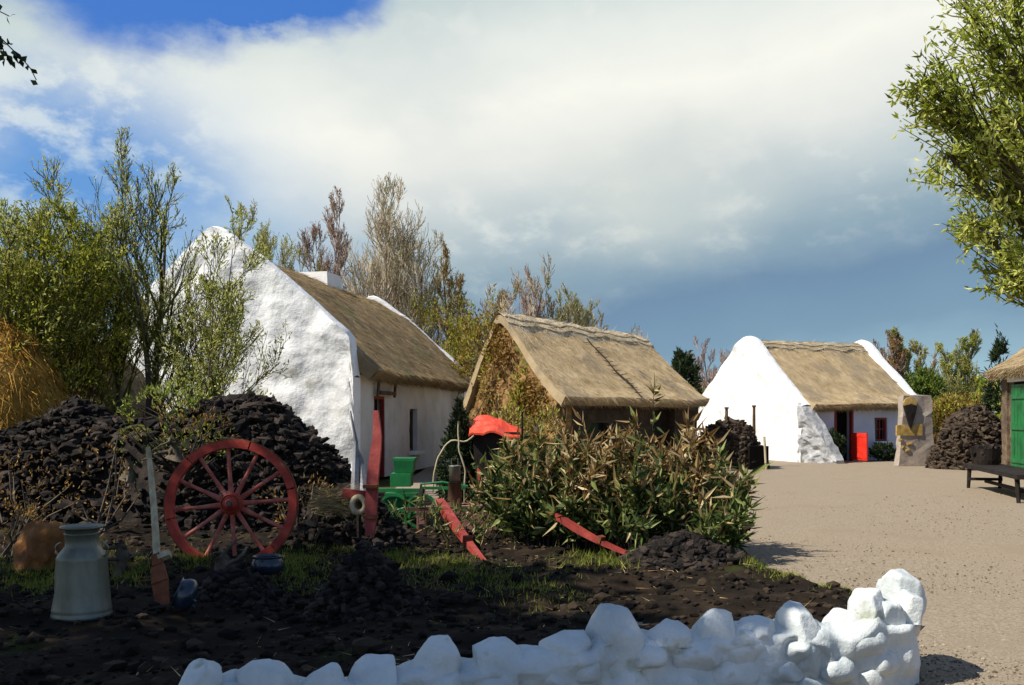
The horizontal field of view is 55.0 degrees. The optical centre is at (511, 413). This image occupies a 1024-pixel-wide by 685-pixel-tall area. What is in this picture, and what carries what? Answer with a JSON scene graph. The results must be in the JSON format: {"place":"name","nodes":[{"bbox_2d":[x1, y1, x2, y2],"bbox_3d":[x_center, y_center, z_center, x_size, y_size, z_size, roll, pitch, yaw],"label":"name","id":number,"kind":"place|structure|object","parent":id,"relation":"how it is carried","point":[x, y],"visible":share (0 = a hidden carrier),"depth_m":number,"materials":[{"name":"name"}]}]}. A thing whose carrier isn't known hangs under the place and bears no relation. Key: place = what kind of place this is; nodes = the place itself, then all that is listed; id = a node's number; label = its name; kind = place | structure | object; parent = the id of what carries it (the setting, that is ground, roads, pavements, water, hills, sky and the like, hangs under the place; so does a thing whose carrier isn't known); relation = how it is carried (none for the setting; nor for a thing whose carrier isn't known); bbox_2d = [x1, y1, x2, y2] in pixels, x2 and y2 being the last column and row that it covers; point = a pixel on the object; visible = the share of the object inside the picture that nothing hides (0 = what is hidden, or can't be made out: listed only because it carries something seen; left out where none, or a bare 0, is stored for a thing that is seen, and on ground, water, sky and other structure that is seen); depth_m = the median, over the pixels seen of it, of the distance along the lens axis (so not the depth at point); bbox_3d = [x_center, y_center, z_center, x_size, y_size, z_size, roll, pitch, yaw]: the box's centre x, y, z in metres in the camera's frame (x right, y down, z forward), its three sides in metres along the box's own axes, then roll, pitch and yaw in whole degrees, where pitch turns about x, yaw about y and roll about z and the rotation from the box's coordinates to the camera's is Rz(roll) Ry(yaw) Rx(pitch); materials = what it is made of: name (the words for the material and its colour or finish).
{"place":"outdoors","nodes":[
{"label":"outdoors","id":0,"kind":"place"},
{"bbox_2d":[379,468,424,487],"bbox_3d":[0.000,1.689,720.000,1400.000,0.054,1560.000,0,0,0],"label":"ground","id":1,"kind":"structure","parent":0,"point":[384,482],"depth_m":24.54,"materials":[{"name":"brown soil"}]},
{"bbox_2d":[0,5,37,84],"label":"overhanging tree","id":2,"kind":"object","parent":1,"relation":"on","point":[9,58],"visible":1,"depth_m":6.20,"materials":[{"name":"green plant"}]},
{"bbox_2d":[70,330,167,418],"bbox_3d":[-9.652,0.100,19.476,6.083,4.246,4.199,0,0,0],"label":"hay rick","id":3,"kind":"object","parent":1,"relation":"on","point":[138,381],"visible":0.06,"depth_m":18.88,"materials":[{"name":"plant"}]},
{"bbox_2d":[220,198,298,269],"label":"bare tree","id":4,"kind":"object","parent":1,"relation":"on","point":[263,238],"visible":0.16,"depth_m":40.04,"materials":[{"name":"green plant"}]},
{"bbox_2d":[296,187,354,290],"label":"bare tree","id":5,"kind":"object","parent":1,"relation":"on","point":[338,251],"visible":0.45,"depth_m":43.27,"materials":[{"name":"brown plant"}]},
{"bbox_2d":[341,172,435,318],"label":"bare tree","id":6,"kind":"object","parent":1,"relation":"on","point":[381,234],"visible":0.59,"depth_m":40.69,"materials":[{"name":"grey plant"}]},
{"bbox_2d":[339,200,454,343],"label":"bare tree","id":7,"kind":"object","parent":1,"relation":"on","point":[421,281],"visible":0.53,"depth_m":40.78,"materials":[{"name":"grey plant"}]},
{"bbox_2d":[353,259,447,346],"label":"bare tree","id":8,"kind":"object","parent":1,"relation":"on","point":[430,333],"visible":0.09,"depth_m":41.66,"materials":[{"name":"brown plant"}]},
{"bbox_2d":[406,289,465,346],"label":"hedge bush","id":9,"kind":"object","parent":1,"relation":"on","point":[434,313],"visible":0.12,"depth_m":39.91,"materials":[{"name":"green plant"}]},
{"bbox_2d":[671,345,702,393],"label":"evergreen bush","id":10,"kind":"object","parent":1,"relation":"on","point":[682,362],"visible":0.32,"depth_m":39.79,"materials":[{"name":"green plant"}]},
{"bbox_2d":[690,336,729,391],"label":"bare tree","id":11,"kind":"object","parent":1,"relation":"on","point":[705,383],"visible":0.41,"depth_m":46.57,"materials":[{"name":"grey plant"}]},
{"bbox_2d":[884,329,908,378],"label":"bare tree","id":12,"kind":"object","parent":1,"relation":"on","point":[897,361],"visible":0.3,"depth_m":45.87,"materials":[{"name":"brown plant"}]},
{"bbox_2d":[870,325,938,394],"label":"bare tree","id":13,"kind":"object","parent":1,"relation":"on","point":[916,348],"visible":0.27,"depth_m":46.48,"materials":[{"name":"brown plant"}]},
{"bbox_2d":[904,366,951,440],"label":"evergreen bush","id":14,"kind":"object","parent":1,"relation":"on","point":[919,381],"visible":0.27,"depth_m":42.90,"materials":[{"name":"green plant"}]},
{"bbox_2d":[932,392,966,443],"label":"hedge bush","id":15,"kind":"object","parent":1,"relation":"on","point":[949,403],"visible":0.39,"depth_m":39.73,"materials":[{"name":"yellow plant"}]},
{"bbox_2d":[934,328,983,402],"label":"leafy tree","id":16,"kind":"object","parent":1,"relation":"on","point":[959,359],"visible":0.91,"depth_m":44.94,"materials":[{"name":"green plant"}]},
{"bbox_2d":[978,322,1009,417],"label":"evergreen bush","id":17,"kind":"object","parent":1,"relation":"on","point":[989,390],"visible":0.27,"depth_m":37.91,"materials":[{"name":"green plant"}]},
{"bbox_2d":[0,492,851,684],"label":"garden soil","id":18,"kind":"structure","parent":0,"point":[79,635],"depth_m":7.63,"materials":[{"name":"brown soil"}]},
{"bbox_2d":[0,489,48,557],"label":"dry sapling","id":19,"kind":"object","parent":18,"relation":"on","point":[13,539],"visible":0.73,"depth_m":10.55,"materials":[{"name":"brown plant"}]},
{"bbox_2d":[0,316,75,429],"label":"haystack","id":20,"kind":"object","parent":18,"relation":"on","point":[36,390],"visible":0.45,"depth_m":14.74,"materials":[{"name":"yellow plant"}]},
{"bbox_2d":[12,520,64,571],"bbox_3d":[-4.606,1.377,9.601,0.498,0.679,0.420,0,0,-22],"label":"orange boulder","id":21,"kind":"object","parent":18,"relation":"on","point":[35,543],"visible":0.7,"depth_m":9.47,"materials":[{"name":"stone"}]},
{"bbox_2d":[0,445,86,532],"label":"dry sapling","id":22,"kind":"object","parent":18,"relation":"on","point":[12,499],"visible":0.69,"depth_m":12.01,"materials":[{"name":"brown plant"}]},
{"bbox_2d":[0,176,107,360],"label":"willow tree","id":23,"kind":"object","parent":18,"relation":"on","point":[9,237],"visible":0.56,"depth_m":15.73,"materials":[{"name":"green plant"}]},
{"bbox_2d":[0,233,142,398],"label":"willow tree","id":24,"kind":"object","parent":18,"relation":"on","point":[88,341],"visible":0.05,"depth_m":18.37,"materials":[{"name":"green plant"}]},
{"bbox_2d":[0,193,146,398],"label":"willow tree","id":25,"kind":"object","parent":18,"relation":"on","point":[78,270],"visible":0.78,"depth_m":15.87,"materials":[{"name":"green plant"}]},
{"bbox_2d":[0,198,148,409],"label":"willow tree","id":26,"kind":"object","parent":18,"relation":"on","point":[93,393],"visible":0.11,"depth_m":17.61,"materials":[{"name":"green plant"}]},
{"bbox_2d":[50,523,112,621],"bbox_3d":[-3.170,1.156,7.254,0.427,0.680,0.418,0,0,0],"label":"milk churn","id":27,"kind":"object","parent":18,"relation":"on","point":[82,591],"visible":1,"depth_m":7.12,"materials":[{"name":"metal"}]},
{"bbox_2d":[55,425,138,533],"bbox_3d":[-5.155,0.828,12.162,1.010,1.382,0.701,0,0,0],"label":"dry sapling","id":28,"kind":"object","parent":18,"relation":"on","point":[105,528],"visible":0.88,"depth_m":12.20,"materials":[{"name":"brown plant"}]},
{"bbox_2d":[24,126,196,415],"bbox_3d":[-7.412,-1.804,18.180,2.992,6.821,3.013,0,0,0],"label":"willow tree","id":29,"kind":"object","parent":18,"relation":"on","point":[123,177],"visible":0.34,"depth_m":17.95,"materials":[{"name":"green plant"}]},
{"bbox_2d":[102,541,145,578],"bbox_3d":[-3.722,1.473,9.383,0.471,0.562,0.587,0,0,40],"label":"bog oak stump","id":30,"kind":"object","parent":18,"relation":"on","point":[122,557],"visible":0.75,"depth_m":9.36,"materials":[{"name":"grey wood"}]},
{"bbox_2d":[145,446,171,604],"bbox_3d":[-2.923,0.939,8.162,0.170,1.302,1.047,0,0,-24],"label":"loy spade","id":31,"kind":"object","parent":18,"relation":"on","point":[160,582],"visible":0.96,"depth_m":8.02,"materials":[{"name":"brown wood"}]},
{"bbox_2d":[72,155,248,419],"bbox_3d":[-5.979,-1.457,17.064,2.813,6.131,2.451,0,0,0],"label":"willow tree","id":32,"kind":"object","parent":18,"relation":"on","point":[154,366],"visible":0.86,"depth_m":16.86,"materials":[{"name":"green plant"}]},
{"bbox_2d":[0,389,351,531],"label":"turf stack","id":33,"kind":"object","parent":18,"relation":"on","point":[292,441],"visible":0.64,"depth_m":13.31,"materials":[{"name":"black soil"}]},
{"bbox_2d":[107,456,138,504],"bbox_3d":[-4.856,0.852,12.434,0.304,0.633,0.642,0,0,-42],"label":"bog oak stump","id":34,"kind":"object","parent":33,"relation":"on","point":[129,476],"visible":0.88,"depth_m":12.36,"materials":[{"name":"grey wood"}]},
{"bbox_2d":[138,437,183,471],"bbox_3d":[-4.450,0.546,12.602,0.449,0.494,0.754,0,0,0],"label":"bog oak stump","id":35,"kind":"object","parent":33,"relation":"on","point":[174,452],"visible":0.88,"depth_m":12.63,"materials":[{"name":"grey wood"}]},
{"bbox_2d":[111,396,238,479],"bbox_3d":[-4.333,0.310,12.758,1.749,1.121,0.810,0,0,0],"label":"green shrub","id":36,"kind":"object","parent":33,"relation":"on","point":[193,470],"visible":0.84,"depth_m":12.69,"materials":[{"name":"green plant"}]},
{"bbox_2d":[113,372,273,419],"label":"green shrub","id":37,"kind":"object","parent":33,"relation":"on","point":[161,394],"visible":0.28,"depth_m":14.21,"materials":[{"name":"green plant"}]},
{"bbox_2d":[171,577,202,611],"bbox_3d":[-2.417,1.341,7.287,0.217,0.256,0.252,0,0,0],"label":"iron pot","id":38,"kind":"object","parent":18,"relation":"on","point":[185,595],"visible":1,"depth_m":7.20,"materials":[{"name":"metal"}]},
{"bbox_2d":[146,264,265,409],"bbox_3d":[-5.015,-0.393,16.117,1.731,4.004,2.226,0,0,-28],"label":"willow tree","id":39,"kind":"object","parent":18,"relation":"on","point":[213,342],"visible":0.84,"depth_m":15.89,"materials":[{"name":"green plant"}]},
{"bbox_2d":[163,195,291,401],"bbox_3d":[-5.213,-0.993,17.551,2.138,5.199,3.087,0,0,0],"label":"willow tree","id":40,"kind":"object","parent":18,"relation":"on","point":[251,256],"visible":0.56,"depth_m":17.54,"materials":[{"name":"green plant"}]},
{"bbox_2d":[210,537,248,574],"bbox_3d":[-2.430,1.382,8.546,0.554,0.590,0.719,0,0,0],"label":"bog oak stump","id":41,"kind":"object","parent":18,"relation":"on","point":[222,560],"visible":0.37,"depth_m":8.56,"materials":[{"name":"grey wood"}]},
{"bbox_2d":[163,439,298,557],"bbox_3d":[-2.934,0.951,10.279,1.370,1.367,0.363,0,0,0],"label":"spoked cartwheel","id":42,"kind":"object","parent":18,"relation":"on","point":[231,503],"visible":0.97,"depth_m":10.28,"materials":[{"name":"red paint"}]},
{"bbox_2d":[195,562,291,617],"bbox_3d":[-2.275,1.424,7.976,1.035,0.436,0.941,0,0,0],"label":"turf heap","id":43,"kind":"object","parent":18,"relation":"on","point":[241,584],"visible":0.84,"depth_m":7.82,"materials":[{"name":"brown soil"}]},
{"bbox_2d":[251,554,283,576],"bbox_3d":[-2.162,1.355,8.700,0.290,0.190,0.290,0,0,0],"label":"iron pot","id":44,"kind":"object","parent":18,"relation":"on","point":[264,565],"visible":0.94,"depth_m":8.60,"materials":[{"name":"black metal"}]},
{"bbox_2d":[257,472,333,530],"bbox_3d":[-2.469,1.097,11.609,1.024,0.844,0.750,0,0,0],"label":"dry sapling","id":45,"kind":"object","parent":18,"relation":"on","point":[285,514],"visible":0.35,"depth_m":11.51,"materials":[{"name":"brown plant"}]},
{"bbox_2d":[285,482,418,549],"bbox_3d":[-1.937,1.249,11.614,1.804,0.870,1.186,0,0,0],"label":"turf heap","id":46,"kind":"object","parent":18,"relation":"on","point":[337,530],"visible":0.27,"depth_m":11.27,"materials":[{"name":"brown soil"}]},
{"bbox_2d":[342,410,381,535],"bbox_3d":[-1.618,0.629,10.575,0.408,1.320,0.440,0,0,0],"label":"upended shaft","id":47,"kind":"object","parent":18,"relation":"on","point":[370,495],"visible":1,"depth_m":10.52,"materials":[{"name":"red paint"}]},
{"bbox_2d":[303,477,362,525],"bbox_3d":[-1.917,0.961,10.697,0.819,0.606,0.560,0,0,0],"label":"straw bundle","id":48,"kind":"object","parent":47,"relation":"attached to","point":[333,501],"visible":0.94,"depth_m":10.63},
{"bbox_2d":[299,539,434,625],"bbox_3d":[-1.102,1.308,7.596,1.124,0.666,0.960,0,0,0],"label":"turf heap","id":49,"kind":"object","parent":18,"relation":"on","point":[365,579],"visible":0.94,"depth_m":7.38,"materials":[{"name":"brown soil"}]},
{"bbox_2d":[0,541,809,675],"bbox_3d":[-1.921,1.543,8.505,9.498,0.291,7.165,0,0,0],"label":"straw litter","id":50,"kind":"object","parent":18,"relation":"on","point":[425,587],"visible":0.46,"depth_m":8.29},
{"bbox_2d":[378,457,467,527],"bbox_3d":[-1.248,1.140,13.575,1.280,1.031,0.890,0,0,0],"label":"green seed box","id":51,"kind":"object","parent":18,"relation":"on","point":[402,474],"visible":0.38,"depth_m":13.50,"materials":[{"name":"paint"}]},
{"bbox_2d":[386,485,491,536],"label":"weed clump","id":52,"kind":"object","parent":18,"relation":"on","point":[405,514],"visible":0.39,"depth_m":12.26,"materials":[{"name":"green plant"}]},
{"bbox_2d":[403,488,498,531],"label":"clump","id":53,"kind":"object","parent":18,"relation":"on","point":[420,509],"visible":0.28,"depth_m":12.83,"materials":[{"name":"green plant"}]},
{"bbox_2d":[433,396,486,502],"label":"evergreen bush","id":54,"kind":"object","parent":18,"relation":"on","point":[459,414],"visible":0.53,"depth_m":15.09,"materials":[{"name":"green plant"}]},
{"bbox_2d":[436,499,485,559],"bbox_3d":[-0.589,1.342,11.327,0.109,0.567,1.871,0,0,-19],"label":"fallen shaft","id":55,"kind":"object","parent":18,"relation":"on","point":[465,539],"visible":0.82,"depth_m":11.33,"materials":[{"name":"red paint"}]},
{"bbox_2d":[416,495,508,545],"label":"weed clump","id":56,"kind":"object","parent":18,"relation":"on","point":[478,528],"visible":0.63,"depth_m":11.72,"materials":[{"name":"green plant"}]},
{"bbox_2d":[472,420,545,536],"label":"leafy bush","id":57,"kind":"object","parent":18,"relation":"on","point":[530,445],"visible":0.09,"depth_m":12.49,"materials":[{"name":"green plant"}]},
{"bbox_2d":[466,425,579,543],"bbox_3d":[0.179,0.868,12.048,1.363,1.498,1.531,0,0,43],"label":"leafy bush","id":58,"kind":"object","parent":18,"relation":"on","point":[506,468],"visible":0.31,"depth_m":11.85,"materials":[{"name":"green plant"}]},
{"bbox_2d":[484,455,572,546],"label":"leafy bush","id":59,"kind":"object","parent":18,"relation":"on","point":[498,508],"visible":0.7,"depth_m":11.35,"materials":[{"name":"green plant"}]},
{"bbox_2d":[179,569,926,684],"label":"white stone wall","id":60,"kind":"structure","parent":18,"relation":"on","point":[868,636],"depth_m":5.38,"materials":[{"name":"white stone"}]},
{"bbox_2d":[500,411,628,545],"bbox_3d":[0.784,0.741,11.752,1.596,1.661,1.543,0,0,22],"label":"leafy bush","id":61,"kind":"object","parent":18,"relation":"on","point":[549,466],"visible":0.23,"depth_m":11.59,"materials":[{"name":"green plant"}]},
{"bbox_2d":[534,468,628,551],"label":"leafy bush","id":62,"kind":"object","parent":18,"relation":"on","point":[591,519],"visible":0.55,"depth_m":11.07,"materials":[{"name":"green plant"}]},
{"bbox_2d":[554,513,627,553],"bbox_3d":[0.847,1.299,10.651,0.941,0.377,0.086,0,0,40],"label":"fallen shaft","id":63,"kind":"object","parent":18,"relation":"on","point":[580,530],"visible":0.95,"depth_m":10.65,"materials":[{"name":"red paint"}]},
{"bbox_2d":[547,407,675,548],"bbox_3d":[1.198,0.737,11.523,1.794,1.669,1.588,0,0,0],"label":"leafy bush","id":64,"kind":"object","parent":18,"relation":"on","point":[617,452],"visible":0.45,"depth_m":11.19,"materials":[{"name":"green plant"}]},
{"bbox_2d":[585,429,703,550],"bbox_3d":[1.524,0.870,10.912,1.428,1.402,1.406,0,0,0],"label":"leafy bush","id":65,"kind":"object","parent":18,"relation":"on","point":[651,516],"visible":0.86,"depth_m":10.72,"materials":[{"name":"green plant"}]},
{"bbox_2d":[595,373,710,546],"bbox_3d":[1.626,0.533,11.585,1.516,2.076,1.638,0,0,0],"label":"leafy bush","id":66,"kind":"object","parent":18,"relation":"on","point":[653,389],"visible":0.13,"depth_m":11.33,"materials":[{"name":"green plant"}]},
{"bbox_2d":[613,529,751,571],"bbox_3d":[1.798,1.426,10.175,1.532,0.465,1.112,0,0,0],"label":"turf heap","id":67,"kind":"object","parent":18,"relation":"on","point":[683,550],"visible":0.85,"depth_m":9.96,"materials":[{"name":"brown soil"}]},
{"bbox_2d":[635,406,753,532],"bbox_3d":[2.064,0.739,11.359,1.420,1.664,1.362,0,0,-45],"label":"leafy bush","id":68,"kind":"object","parent":18,"relation":"on","point":[690,438],"visible":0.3,"depth_m":11.09,"materials":[{"name":"green plant"}]},
{"bbox_2d":[645,439,772,531],"bbox_3d":[2.215,0.908,11.048,1.302,1.326,1.238,0,0,38],"label":"leafy bush","id":69,"kind":"object","parent":18,"relation":"on","point":[725,484],"visible":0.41,"depth_m":10.88,"materials":[{"name":"green plant"}]},
{"bbox_2d":[682,485,763,554],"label":"leafy bush","id":70,"kind":"object","parent":18,"relation":"on","point":[731,527],"visible":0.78,"depth_m":10.37,"materials":[{"name":"green plant"}]},
{"bbox_2d":[0,539,853,618],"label":"grass","id":71,"kind":"structure","parent":0,"point":[306,557],"depth_m":9.44,"materials":[{"name":"green plant"}]},
{"bbox_2d":[350,410,366,537],"bbox_3d":[-1.726,0.682,11.145,0.294,1.429,0.342,0,0,0],"label":"upright pole","id":72,"kind":"object","parent":71,"relation":"on","point":[358,469],"visible":0.77,"depth_m":11.06,"materials":[{"name":"grey wood"}]},
{"bbox_2d":[0,0,1023,412],"label":"sky","id":73,"kind":"structure","parent":0,"point":[724,172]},
{"bbox_2d":[396,452,1023,684],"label":"gravel yard","id":74,"kind":"structure","parent":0,"point":[868,482],"depth_m":12.31,"materials":[{"name":"beige gravel"}]},
{"bbox_2d":[121,226,470,476],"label":"whitewashed cottage","id":75,"kind":"structure","parent":74,"relation":"on","point":[344,352],"depth_m":22.71,"materials":[{"name":"white paint"}]},
{"bbox_2d":[374,396,383,476],"bbox_3d":[-3.387,0.590,24.289,0.215,2.020,0.930,0,0,9],"label":"door","id":76,"kind":"structure","parent":75,"relation":"in","point":[381,398],"depth_m":24.67,"materials":[{"name":"red paint"}]},
{"bbox_2d":[448,482,461,506],"bbox_3d":[-0.768,1.263,13.203,0.197,0.673,0.194,0,0,0],"label":"wooden post","id":77,"kind":"object","parent":74,"relation":"on","point":[455,492],"visible":0.4,"depth_m":13.13,"materials":[{"name":"brown wood"}]},
{"bbox_2d":[435,289,483,391],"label":"hedge bush","id":78,"kind":"object","parent":74,"relation":"on","point":[451,331],"visible":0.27,"depth_m":38.23,"materials":[{"name":"green plant"}]},
{"bbox_2d":[427,240,522,378],"bbox_3d":[-1.840,-2.582,39.764,4.274,8.400,2.440,0,0,-34],"label":"bare tree","id":79,"kind":"object","parent":74,"relation":"on","point":[449,282],"visible":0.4,"depth_m":38.77,"materials":[{"name":"brown plant"}]},
{"bbox_2d":[451,283,501,423],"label":"hedge bush","id":80,"kind":"object","parent":74,"relation":"on","point":[470,338],"visible":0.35,"depth_m":32.82,"materials":[{"name":"green plant"}]},
{"bbox_2d":[475,299,505,418],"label":"hedge bush","id":81,"kind":"object","parent":74,"relation":"on","point":[483,367],"visible":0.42,"depth_m":27.09,"materials":[{"name":"green plant"}]},
{"bbox_2d":[468,415,520,492],"bbox_3d":[-0.241,0.812,15.100,0.824,1.576,0.860,0,0,0],"label":"red cart","id":82,"kind":"object","parent":74,"relation":"on","point":[486,430],"visible":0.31,"depth_m":14.84,"materials":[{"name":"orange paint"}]},
{"bbox_2d":[461,254,554,375],"bbox_3d":[-0.287,-2.297,38.382,4.166,7.855,2.349,0,0,35],"label":"bare tree","id":83,"kind":"object","parent":74,"relation":"on","point":[507,303],"visible":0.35,"depth_m":38.07,"materials":[{"name":"brown plant"}]},
{"bbox_2d":[486,401,537,460],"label":"hedge bush","id":84,"kind":"object","parent":74,"relation":"on","point":[515,412],"visible":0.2,"depth_m":23.89,"materials":[{"name":"green plant"}]},
{"bbox_2d":[501,360,536,427],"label":"hedge bush","id":85,"kind":"object","parent":74,"relation":"on","point":[514,397],"visible":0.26,"depth_m":25.89,"materials":[{"name":"green plant"}]},
{"bbox_2d":[519,403,563,458],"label":"hedge bush","id":86,"kind":"object","parent":74,"relation":"on","point":[546,415],"visible":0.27,"depth_m":23.68,"materials":[{"name":"green plant"}]},
{"bbox_2d":[511,264,571,322],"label":"bare tree","id":87,"kind":"object","parent":74,"relation":"on","point":[524,307],"visible":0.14,"depth_m":41.22,"materials":[{"name":"grey plant"}]},
{"bbox_2d":[529,272,602,326],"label":"bare tree","id":88,"kind":"object","parent":74,"relation":"on","point":[580,317],"visible":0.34,"depth_m":41.37,"materials":[{"name":"grey plant"}]},
{"bbox_2d":[463,312,711,469],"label":"thatched shed","id":89,"kind":"structure","parent":74,"relation":"on","point":[598,379],"depth_m":26.87,"materials":[{"name":"brown plant"}]},
{"bbox_2d":[651,410,666,450],"bbox_3d":[4.042,0.740,27.599,0.800,1.680,0.058,0,0,-37],"label":"door","id":90,"kind":"structure","parent":89,"relation":"in","point":[661,422],"depth_m":27.67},
{"bbox_2d":[697,405,774,469],"bbox_3d":[6.371,0.853,29.014,2.734,2.184,2.424,0,0,0],"label":"turf stack","id":91,"kind":"object","parent":74,"relation":"on","point":[747,447],"visible":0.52,"depth_m":28.30,"materials":[{"name":"brown soil"}]},
{"bbox_2d":[697,336,916,463],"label":"whitewashed cottage","id":92,"kind":"structure","parent":74,"relation":"on","point":[804,397],"depth_m":33.72,"materials":[{"name":"paint"}]},
{"bbox_2d":[834,409,853,460],"bbox_3d":[11.029,0.710,32.951,0.800,1.780,0.295,0,0,-24],"label":"door","id":93,"kind":"structure","parent":92,"relation":"in","point":[840,419],"depth_m":33.04,"materials":[{"name":"red paint"}]},
{"bbox_2d":[848,433,867,460],"bbox_3d":[11.447,1.100,32.514,0.089,0.900,0.900,0,0,-20],"label":"half door","id":94,"kind":"structure","parent":92,"relation":"in","point":[859,441],"depth_m":32.43,"materials":[{"name":"red paint"}]},
{"bbox_2d":[873,418,892,443],"bbox_3d":[12.555,0.588,33.517,0.750,0.875,0.410,0,0,-24],"label":"window","id":95,"kind":"structure","parent":92,"relation":"in","point":[880,423],"depth_m":33.63,"materials":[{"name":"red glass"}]},
{"bbox_2d":[868,441,896,460],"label":"dark shrub","id":96,"kind":"object","parent":74,"relation":"on","point":[877,452],"visible":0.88,"depth_m":32.67,"materials":[{"name":"green plant"}]},
{"bbox_2d":[894,395,933,465],"bbox_3d":[12.269,0.515,29.955,1.293,2.170,0.419,0,0,-6],"label":"stone monument","id":97,"kind":"object","parent":74,"relation":"on","point":[914,435],"visible":0.98,"depth_m":29.84,"materials":[{"name":"beige stone"}]},
{"bbox_2d":[885,0,1023,306],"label":"leafy tree","id":98,"kind":"object","parent":74,"relation":"on","point":[961,121],"visible":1,"depth_m":10.54,"materials":[{"name":"green plant"}]},
{"bbox_2d":[924,404,1001,469],"bbox_3d":[13.373,0.712,28.466,2.693,1.981,2.483,0,0,0],"label":"turf stack","id":99,"kind":"object","parent":74,"relation":"on","point":[963,430],"visible":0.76,"depth_m":27.94,"materials":[{"name":"brown soil"}]},
{"bbox_2d":[963,463,1023,502],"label":"wooden bench","id":100,"kind":"object","parent":74,"relation":"on","point":[1015,473],"visible":0.97,"depth_m":19.39,"materials":[{"name":"grey wood"}]},
{"bbox_2d":[969,443,1001,464],"bbox_3d":[10.058,0.867,20.921,0.637,0.474,0.661,0,0,0],"label":"turf creel","id":101,"kind":"object","parent":100,"relation":"on","point":[987,454],"visible":0.97,"depth_m":20.70,"materials":[{"name":"brown wicker"}]},
{"bbox_2d":[978,347,1023,467],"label":"thatched outbuilding","id":102,"kind":"structure","parent":74,"relation":"on","point":[1009,372],"depth_m":24.08,"materials":[{"name":"stone"}]},
{"bbox_2d":[1011,384,1023,467],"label":"door","id":103,"kind":"structure","parent":102,"relation":"in","point":[1017,390],"depth_m":23.79,"materials":[{"name":"green paint"}]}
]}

